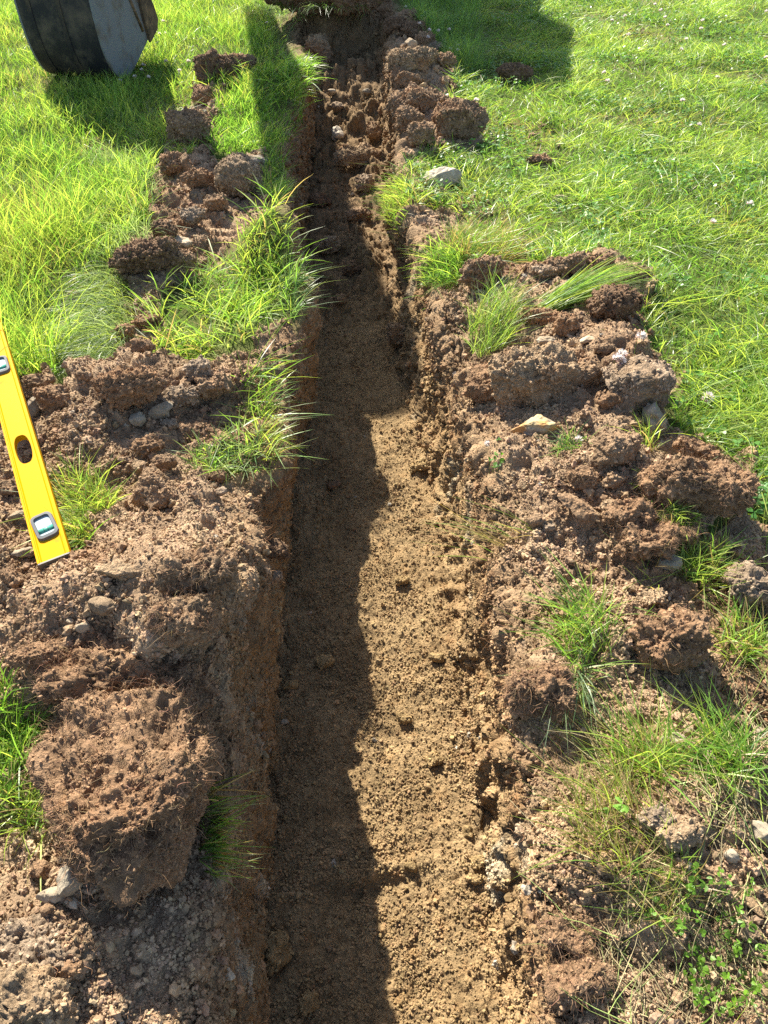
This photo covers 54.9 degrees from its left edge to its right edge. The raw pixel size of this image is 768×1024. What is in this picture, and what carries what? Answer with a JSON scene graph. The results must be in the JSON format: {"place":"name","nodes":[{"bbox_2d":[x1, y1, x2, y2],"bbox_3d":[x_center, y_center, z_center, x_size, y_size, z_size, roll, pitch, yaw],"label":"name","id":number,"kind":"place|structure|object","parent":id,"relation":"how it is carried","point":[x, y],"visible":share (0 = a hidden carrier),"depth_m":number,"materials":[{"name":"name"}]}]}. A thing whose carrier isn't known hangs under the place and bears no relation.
{"place":"outdoors","nodes":[
{"label":"outdoors","id":0,"kind":"place"},
{"bbox_2d":[0,0,767,1023],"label":"ground","id":1,"kind":"structure","parent":0,"point":[354,126],"depth_m":2.00,"materials":[{"name":"soil"}]},
{"bbox_2d":[0,566,25,588],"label":"soil clod","id":2,"kind":"object","parent":1,"relation":"on","point":[12,577],"visible":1,"depth_m":1.55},
{"bbox_2d":[0,658,50,805],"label":"grass tuft","id":3,"kind":"object","parent":1,"relation":"on","point":[8,741],"visible":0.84,"depth_m":1.38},
{"bbox_2d":[0,705,55,902],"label":"grass tuft","id":4,"kind":"object","parent":1,"relation":"on","point":[26,809],"visible":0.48,"depth_m":1.30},
{"bbox_2d":[0,318,70,570],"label":"spirit level","id":5,"kind":"object","parent":1,"relation":"on","point":[49,538],"visible":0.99,"depth_m":1.79,"materials":[{"name":"yellow"}]},
{"bbox_2d":[0,632,70,676],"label":"soil clod","id":6,"kind":"object","parent":1,"relation":"on","point":[28,656],"visible":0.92,"depth_m":1.37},
{"bbox_2d":[21,373,55,390],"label":"soil clod","id":7,"kind":"object","parent":1,"relation":"on","point":[31,381],"visible":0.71,"depth_m":2.15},
{"bbox_2d":[0,959,78,1023],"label":"soil clod","id":8,"kind":"object","parent":1,"relation":"on","point":[34,993],"visible":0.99,"depth_m":1.02,"materials":[{"name":"soil"}]},
{"bbox_2d":[28,858,53,880],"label":"soil clod","id":9,"kind":"object","parent":1,"relation":"on","point":[38,870],"visible":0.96,"depth_m":1.21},
{"bbox_2d":[0,891,95,985],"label":"soil clod","id":10,"kind":"object","parent":1,"relation":"on","point":[31,939],"visible":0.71,"depth_m":1.11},
{"bbox_2d":[32,384,69,412],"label":"soil clod","id":11,"kind":"object","parent":1,"relation":"on","point":[50,398],"visible":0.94,"depth_m":2.10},
{"bbox_2d":[14,494,121,556],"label":"grass tuft","id":12,"kind":"object","parent":1,"relation":"on","point":[77,538],"visible":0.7,"depth_m":1.74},
{"bbox_2d":[1,437,138,522],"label":"grass tuft","id":13,"kind":"object","parent":1,"relation":"on","point":[97,496],"visible":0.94,"depth_m":1.84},
{"bbox_2d":[56,865,83,896],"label":"stone","id":14,"kind":"object","parent":1,"relation":"on","point":[66,887],"visible":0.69,"depth_m":1.15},
{"bbox_2d":[14,0,157,78],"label":"bucket","id":15,"kind":"object","parent":1,"relation":"on","point":[78,36],"visible":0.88,"depth_m":4.36,"materials":[{"name":"grey metal"}]},
{"bbox_2d":[25,255,151,377],"bbox_3d":[-1.018,-0.649,2.477,0.508,0.143,0.850,-9,46,-9],"label":"grass tuft","id":16,"kind":"object","parent":1,"relation":"on","point":[94,331],"visible":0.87,"depth_m":2.51,"materials":[{"name":"plant"}]},
{"bbox_2d":[87,595,115,615],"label":"stone","id":17,"kind":"object","parent":1,"relation":"on","point":[101,605],"visible":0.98,"depth_m":1.36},
{"bbox_2d":[94,563,136,580],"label":"stone","id":18,"kind":"object","parent":1,"relation":"on","point":[118,571],"visible":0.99,"depth_m":1.38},
{"bbox_2d":[4,660,231,920],"bbox_3d":[-0.451,0.435,1.272,0.379,0.300,0.488,0,45,0],"label":"turf slab","id":19,"kind":"object","parent":1,"relation":"on","point":[123,781],"depth_m":1.18,"materials":[{"name":"soil"}]},
{"bbox_2d":[22,627,225,729],"bbox_3d":[-0.476,0.300,1.370,0.380,0.197,0.252,-8,46,-8],"label":"turf clod","id":20,"kind":"object","parent":19,"relation":"on","point":[105,662],"visible":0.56,"depth_m":1.33,"materials":[{"name":"soil"}]},
{"bbox_2d":[90,357,166,411],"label":"soil clod","id":21,"kind":"object","parent":1,"relation":"on","point":[119,389],"visible":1,"depth_m":2.03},
{"bbox_2d":[107,232,181,275],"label":"soil clod","id":22,"kind":"object","parent":1,"relation":"on","point":[151,254],"visible":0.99,"depth_m":2.66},
{"bbox_2d":[125,432,167,457],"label":"soil clod","id":23,"kind":"object","parent":1,"relation":"on","point":[145,446],"visible":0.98,"depth_m":1.96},
{"bbox_2d":[129,465,175,509],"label":"soil clod","id":24,"kind":"object","parent":1,"relation":"on","point":[154,485],"visible":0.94,"depth_m":1.77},
{"bbox_2d":[0,0,327,488],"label":"lawn grass","id":25,"kind":"structure","parent":1,"relation":"on","point":[24,239],"depth_m":3.54,"materials":[{"name":"plant"}]},
{"bbox_2d":[150,219,178,237],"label":"soil clod","id":26,"kind":"object","parent":1,"relation":"on","point":[159,224],"visible":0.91,"depth_m":2.80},
{"bbox_2d":[159,150,192,175],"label":"soil clod","id":27,"kind":"object","parent":1,"relation":"on","point":[170,164],"visible":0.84,"depth_m":3.32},
{"bbox_2d":[157,384,199,409],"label":"soil clod","id":28,"kind":"object","parent":1,"relation":"on","point":[179,395],"visible":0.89,"depth_m":2.11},
{"bbox_2d":[130,582,227,650],"bbox_3d":[-0.362,0.176,1.329,0.159,0.151,0.159,0,45,0],"label":"soil clod","id":29,"kind":"object","parent":1,"relation":"on","point":[177,621],"visible":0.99,"depth_m":1.30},
{"bbox_2d":[166,247,196,274],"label":"soil clod","id":30,"kind":"object","parent":1,"relation":"on","point":[189,257],"visible":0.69,"depth_m":2.70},
{"bbox_2d":[139,313,225,360],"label":"grass tuft","id":31,"kind":"object","parent":1,"relation":"on","point":[184,339],"visible":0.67,"depth_m":2.42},
{"bbox_2d":[164,106,211,145],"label":"soil clod","id":32,"kind":"object","parent":1,"relation":"on","point":[192,122],"visible":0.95,"depth_m":3.65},
{"bbox_2d":[137,523,247,599],"bbox_3d":[-0.346,0.108,1.355,0.192,0.126,0.144,0,45,0],"label":"soil clod","id":33,"kind":"object","parent":1,"relation":"on","point":[211,568],"visible":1,"depth_m":1.34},
{"bbox_2d":[179,206,206,224],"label":"soil clod","id":34,"kind":"object","parent":1,"relation":"on","point":[194,215],"visible":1,"depth_m":2.91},
{"bbox_2d":[179,165,214,188],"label":"soil clod","id":35,"kind":"object","parent":1,"relation":"on","point":[193,177],"visible":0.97,"depth_m":3.15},
{"bbox_2d":[182,354,213,381],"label":"soil clod","id":36,"kind":"object","parent":1,"relation":"on","point":[196,367],"visible":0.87,"depth_m":2.15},
{"bbox_2d":[191,83,213,105],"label":"soil clod","id":37,"kind":"object","parent":1,"relation":"on","point":[200,92],"visible":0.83,"depth_m":4.15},
{"bbox_2d":[192,47,219,83],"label":"soil clod","id":38,"kind":"object","parent":1,"relation":"on","point":[210,56],"visible":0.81,"depth_m":4.31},
{"bbox_2d":[192,371,233,399],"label":"soil clod","id":39,"kind":"object","parent":1,"relation":"on","point":[216,384],"visible":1,"depth_m":2.13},
{"bbox_2d":[163,416,278,487],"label":"grass tuft","id":40,"kind":"object","parent":1,"relation":"on","point":[223,457],"visible":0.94,"depth_m":2.00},
{"bbox_2d":[213,53,242,82],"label":"soil clod","id":41,"kind":"object","parent":1,"relation":"on","point":[226,61],"visible":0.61,"depth_m":4.33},
{"bbox_2d":[131,243,329,322],"bbox_3d":[-0.528,-0.810,2.610,0.638,0.172,0.632,28,51,25],"label":"grass tuft","id":42,"kind":"object","parent":1,"relation":"on","point":[267,278],"visible":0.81,"depth_m":2.64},
{"bbox_2d":[198,770,266,886],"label":"grass tuft","id":43,"kind":"object","parent":1,"relation":"on","point":[213,847],"visible":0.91,"depth_m":1.30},
{"bbox_2d":[207,149,261,197],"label":"soil clod","id":44,"kind":"object","parent":1,"relation":"on","point":[236,170],"visible":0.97,"depth_m":3.10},
{"bbox_2d":[220,68,282,138],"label":"grass tuft","id":45,"kind":"object","parent":1,"relation":"on","point":[241,107],"visible":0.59,"depth_m":4.03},
{"bbox_2d":[223,0,300,54],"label":"grass tuft","id":46,"kind":"object","parent":1,"relation":"on","point":[283,30],"visible":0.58,"depth_m":5.33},
{"bbox_2d":[216,187,309,280],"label":"grass tuft","id":47,"kind":"object","parent":1,"relation":"on","point":[249,235],"visible":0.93,"depth_m":2.72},
{"bbox_2d":[207,320,327,428],"bbox_3d":[-0.315,-0.425,2.242,0.414,0.162,0.557,11,46,11],"label":"grass tuft","id":48,"kind":"object","parent":1,"relation":"on","point":[264,393],"visible":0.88,"depth_m":2.22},
{"bbox_2d":[249,147,308,204],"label":"grass tuft","id":49,"kind":"object","parent":1,"relation":"on","point":[285,192],"visible":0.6,"depth_m":3.30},
{"bbox_2d":[264,930,294,975],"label":"soil clod","id":50,"kind":"object","parent":1,"relation":"on","point":[279,953],"visible":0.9,"depth_m":1.56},
{"bbox_2d":[230,403,328,470],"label":"grass tuft","id":51,"kind":"object","parent":1,"relation":"on","point":[272,437],"visible":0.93,"depth_m":2.03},
{"bbox_2d":[265,532,293,560],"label":"soil clod","id":52,"kind":"object","parent":1,"relation":"attached to","point":[280,551],"visible":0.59,"depth_m":1.92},
{"bbox_2d":[264,250,338,320],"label":"grass tuft","id":53,"kind":"object","parent":1,"relation":"on","point":[289,278],"visible":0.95,"depth_m":2.57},
{"bbox_2d":[273,52,332,104],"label":"grass tuft","id":54,"kind":"object","parent":1,"relation":"on","point":[307,72],"visible":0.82,"depth_m":4.23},
{"bbox_2d":[298,989,321,1016],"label":"soil clod","id":55,"kind":"object","parent":1,"relation":"on","point":[309,1002],"visible":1,"depth_m":1.51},
{"bbox_2d":[304,32,333,68],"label":"soil clod","id":56,"kind":"object","parent":1,"relation":"on","point":[318,43],"visible":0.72,"depth_m":5.24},
{"bbox_2d":[264,0,383,17],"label":"turf slab","id":57,"kind":"structure","parent":1,"relation":"on","point":[370,5],"depth_m":5.27,"materials":[{"name":"soil"}]},
{"bbox_2d":[333,141,382,167],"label":"soil clod","id":58,"kind":"object","parent":1,"relation":"on","point":[361,154],"visible":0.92,"depth_m":4.49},
{"bbox_2d":[0,7,767,1023],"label":"soil crumbs","id":59,"kind":"object","parent":1,"relation":"on","point":[258,725],"visible":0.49,"depth_m":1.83,"materials":[{"name":"soil"}]},
{"bbox_2d":[0,24,767,1023],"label":"root fibres","id":60,"kind":"object","parent":1,"relation":"attached to","point":[482,648],"visible":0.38,"depth_m":1.49,"materials":[{"name":"plant"}]},
{"bbox_2d":[357,167,424,240],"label":"grass tuft","id":61,"kind":"object","parent":1,"relation":"on","point":[389,199],"visible":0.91,"depth_m":3.24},
{"bbox_2d":[389,65,428,88],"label":"soil clod","id":62,"kind":"object","parent":1,"relation":"on","point":[400,77],"visible":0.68,"depth_m":4.27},
{"bbox_2d":[394,104,424,131],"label":"soil clod","id":63,"kind":"object","parent":1,"relation":"on","point":[406,115],"visible":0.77,"depth_m":3.70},
{"bbox_2d":[384,45,438,73],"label":"soil clod","id":64,"kind":"object","parent":1,"relation":"on","point":[418,58],"visible":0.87,"depth_m":4.32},
{"bbox_2d":[384,84,447,120],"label":"soil clod","id":65,"kind":"object","parent":1,"relation":"on","point":[423,99],"visible":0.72,"depth_m":3.88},
{"bbox_2d":[406,119,435,147],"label":"soil clod","id":66,"kind":"object","parent":1,"relation":"on","point":[418,133],"visible":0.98,"depth_m":3.58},
{"bbox_2d":[396,229,485,308],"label":"grass tuft","id":67,"kind":"object","parent":1,"relation":"on","point":[448,275],"visible":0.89,"depth_m":2.76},
{"bbox_2d":[421,166,461,187],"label":"stone","id":68,"kind":"object","parent":1,"relation":"on","point":[445,173],"visible":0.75,"depth_m":3.36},
{"bbox_2d":[431,95,488,139],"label":"soil clod","id":69,"kind":"object","parent":1,"relation":"on","point":[458,117],"visible":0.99,"depth_m":3.71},
{"bbox_2d":[392,495,534,560],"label":"grass tuft","id":70,"kind":"object","parent":1,"relation":"on","point":[484,535],"visible":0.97,"depth_m":1.76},
{"bbox_2d":[461,359,496,404],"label":"dirt clod","id":71,"kind":"object","parent":1,"relation":"on","point":[479,388],"visible":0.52,"depth_m":2.17,"materials":[{"name":"soil"}]},
{"bbox_2d":[457,253,512,289],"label":"soil clod","id":72,"kind":"object","parent":1,"relation":"on","point":[469,270],"visible":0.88,"depth_m":2.61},
{"bbox_2d":[435,203,559,263],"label":"grass tuft","id":73,"kind":"object","parent":1,"relation":"on","point":[483,241],"visible":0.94,"depth_m":2.89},
{"bbox_2d":[456,259,553,357],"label":"grass tuft","id":74,"kind":"object","parent":1,"relation":"on","point":[491,313],"visible":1,"depth_m":2.42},
{"bbox_2d":[495,62,533,82],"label":"soil clod","id":75,"kind":"object","parent":1,"relation":"on","point":[519,70],"visible":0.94,"depth_m":4.50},
{"bbox_2d":[485,340,583,408],"bbox_3d":[0.428,-0.383,2.100,0.286,0.192,0.174,0,45,0],"label":"soil clod","id":76,"kind":"object","parent":1,"relation":"on","point":[538,375],"visible":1,"depth_m":2.06,"materials":[{"name":"soil"}]},
{"bbox_2d":[510,414,559,436],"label":"rock","id":77,"kind":"object","parent":1,"relation":"on","point":[539,424],"visible":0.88,"depth_m":1.99,"materials":[{"name":"stone"}]},
{"bbox_2d":[521,306,559,326],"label":"soil clod","id":78,"kind":"object","parent":1,"relation":"on","point":[544,317],"visible":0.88,"depth_m":2.40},
{"bbox_2d":[489,644,592,730],"bbox_3d":[0.306,0.336,1.424,0.199,0.151,0.184,0,45,0],"label":"turf clod","id":79,"kind":"object","parent":1,"relation":"on","point":[542,684],"visible":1,"depth_m":1.41,"materials":[{"name":"soil"}]},
{"bbox_2d":[500,643,620,759],"bbox_3d":[0.367,0.352,1.416,0.268,0.060,0.208,-17,47,-16],"label":"grass tuft","id":80,"kind":"object","parent":1,"relation":"on","point":[585,690],"visible":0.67,"depth_m":1.43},
{"bbox_2d":[357,0,767,521],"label":"mown lawn grass","id":81,"kind":"structure","parent":1,"relation":"on","point":[467,52],"depth_m":3.57,"materials":[{"name":"plant"}]},
{"bbox_2d":[551,311,580,337],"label":"soil clod","id":82,"kind":"object","parent":1,"relation":"on","point":[565,323],"visible":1,"depth_m":2.29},
{"bbox_2d":[526,890,607,964],"bbox_3d":[0.289,0.658,1.169,0.135,0.094,0.099,0,45,0],"label":"turf clod","id":83,"kind":"object","parent":1,"relation":"on","point":[559,933],"visible":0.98,"depth_m":1.17,"materials":[{"name":"soil"}]},
{"bbox_2d":[543,251,590,277],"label":"soil clod","id":84,"kind":"object","parent":1,"relation":"on","point":[565,265],"visible":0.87,"depth_m":2.64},
{"bbox_2d":[517,925,625,1022],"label":"turf clod","id":85,"kind":"object","parent":1,"relation":"on","point":[588,979],"visible":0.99,"depth_m":1.12,"materials":[{"name":"soil"}]},
{"bbox_2d":[490,543,659,686],"bbox_3d":[0.394,0.218,1.529,0.351,0.118,0.297,29,52,26],"label":"grass tuft","id":86,"kind":"object","parent":1,"relation":"on","point":[572,611],"visible":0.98,"depth_m":1.52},
{"bbox_2d":[557,493,602,521],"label":"stone","id":87,"kind":"object","parent":1,"relation":"on","point":[582,510],"visible":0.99,"depth_m":1.74,"materials":[{"name":"stone"}]},
{"bbox_2d":[567,460,600,490],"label":"soil clod","id":88,"kind":"object","parent":1,"relation":"on","point":[582,477],"visible":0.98,"depth_m":1.78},
{"bbox_2d":[405,0,767,515],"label":"clover leaves","id":89,"kind":"object","parent":1,"relation":"on","point":[708,429],"visible":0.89,"depth_m":3.78,"materials":[{"name":"green plant"}]},
{"bbox_2d":[496,712,678,911],"bbox_3d":[0.347,0.485,1.234,0.305,0.140,0.338,0,45,0],"label":"grass tuft","id":90,"kind":"object","parent":1,"relation":"on","point":[605,788],"visible":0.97,"depth_m":1.24,"materials":[{"name":"plant"}]},
{"bbox_2d":[577,359,602,387],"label":"soil clod","id":91,"kind":"object","parent":1,"relation":"on","point":[591,370],"visible":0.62,"depth_m":2.09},
{"bbox_2d":[538,250,666,310],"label":"grass tuft","id":92,"kind":"object","parent":1,"relation":"on","point":[567,294],"visible":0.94,"depth_m":2.48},
{"bbox_2d":[594,389,623,410],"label":"soil clod","id":93,"kind":"object","parent":1,"relation":"on","point":[605,400],"visible":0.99,"depth_m":2.01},
{"bbox_2d":[584,280,643,319],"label":"soil clod","id":94,"kind":"object","parent":1,"relation":"on","point":[615,301],"visible":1,"depth_m":2.37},
{"bbox_2d":[590,430,643,468],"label":"soil clod","id":95,"kind":"object","parent":1,"relation":"on","point":[620,447],"visible":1,"depth_m":1.79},
{"bbox_2d":[512,667,734,825],"bbox_3d":[0.478,0.412,1.344,0.423,0.132,0.377,-17,48,-17],"label":"grass tuft","id":96,"kind":"object","parent":1,"relation":"on","point":[649,760],"visible":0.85,"depth_m":1.35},
{"bbox_2d":[598,353,676,413],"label":"soil clod","id":97,"kind":"object","parent":1,"relation":"on","point":[641,380],"visible":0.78,"depth_m":2.00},
{"bbox_2d":[510,653,767,1023],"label":"straw","id":98,"kind":"object","parent":1,"relation":"on","point":[674,905],"visible":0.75,"depth_m":1.18,"materials":[{"name":"plant"}]},
{"bbox_2d":[611,502,687,568],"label":"turf clod","id":99,"kind":"object","parent":1,"relation":"on","point":[637,540],"visible":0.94,"depth_m":1.64,"materials":[{"name":"soil"}]},
{"bbox_2d":[595,490,662,531],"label":"soil clod","id":100,"kind":"object","parent":99,"relation":"on","point":[618,513],"visible":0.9,"depth_m":1.67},
{"bbox_2d":[561,785,740,951],"bbox_3d":[0.413,0.567,1.188,0.317,0.137,0.271,-8,46,-8],"label":"grass tuft","id":101,"kind":"object","parent":1,"relation":"on","point":[673,859],"visible":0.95,"depth_m":1.19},
{"bbox_2d":[634,588,667,606],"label":"soil clod","id":102,"kind":"object","parent":1,"relation":"on","point":[645,597],"visible":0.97,"depth_m":1.59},
{"bbox_2d":[642,402,666,433],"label":"stone","id":103,"kind":"object","parent":1,"relation":"on","point":[649,408],"visible":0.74,"depth_m":1.98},
{"bbox_2d":[635,801,676,831],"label":"soil clod","id":104,"kind":"object","parent":1,"relation":"on","point":[655,820],"visible":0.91,"depth_m":1.23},
{"bbox_2d":[613,596,722,675],"bbox_3d":[0.580,0.256,1.494,0.189,0.140,0.169,-11,46,-11],"label":"soil clod","id":105,"kind":"object","parent":1,"relation":"on","point":[675,639],"visible":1,"depth_m":1.46,"materials":[{"name":"soil"}]},
{"bbox_2d":[654,814,706,853],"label":"soil clod","id":106,"kind":"object","parent":1,"relation":"on","point":[689,829],"visible":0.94,"depth_m":1.21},
{"bbox_2d":[647,498,715,537],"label":"grass tuft","id":107,"kind":"object","parent":1,"relation":"on","point":[668,510],"visible":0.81,"depth_m":1.70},
{"bbox_2d":[618,671,767,845],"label":"grass tuft","id":108,"kind":"object","parent":1,"relation":"on","point":[718,740],"visible":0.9,"depth_m":1.34,"materials":[{"name":"plant"}]},
{"bbox_2d":[632,448,764,521],"bbox_3d":[0.747,-0.067,1.730,0.328,0.147,0.197,11,46,11],"label":"turf clod","id":109,"kind":"object","parent":1,"relation":"on","point":[721,488],"visible":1,"depth_m":1.70,"materials":[{"name":"soil"}]},
{"bbox_2d":[672,430,725,460],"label":"turf clod","id":110,"kind":"object","parent":1,"relation":"on","point":[699,448],"visible":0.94,"depth_m":1.90,"materials":[{"name":"soil"}]},
{"bbox_2d":[644,861,756,957],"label":"clover plant","id":111,"kind":"object","parent":1,"relation":"on","point":[691,886],"visible":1,"depth_m":1.16,"materials":[{"name":"green plant"}]},
{"bbox_2d":[645,516,767,610],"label":"grass tuft","id":112,"kind":"object","parent":1,"relation":"on","point":[696,561],"visible":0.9,"depth_m":1.67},
{"bbox_2d":[683,938,767,1015],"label":"clover plant","id":113,"kind":"object","parent":1,"relation":"on","point":[736,951],"visible":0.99,"depth_m":1.11,"materials":[{"name":"green plant"}]},
{"bbox_2d":[692,589,767,686],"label":"grass tuft","id":114,"kind":"object","parent":1,"relation":"on","point":[747,642],"visible":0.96,"depth_m":1.54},
{"bbox_2d":[716,559,767,609],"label":"soil clod","id":115,"kind":"object","parent":1,"relation":"on","point":[754,588],"visible":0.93,"depth_m":1.60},
{"bbox_2d":[567,492,767,1023],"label":"sparse grass","id":116,"kind":"structure","parent":0,"point":[661,773],"depth_m":1.33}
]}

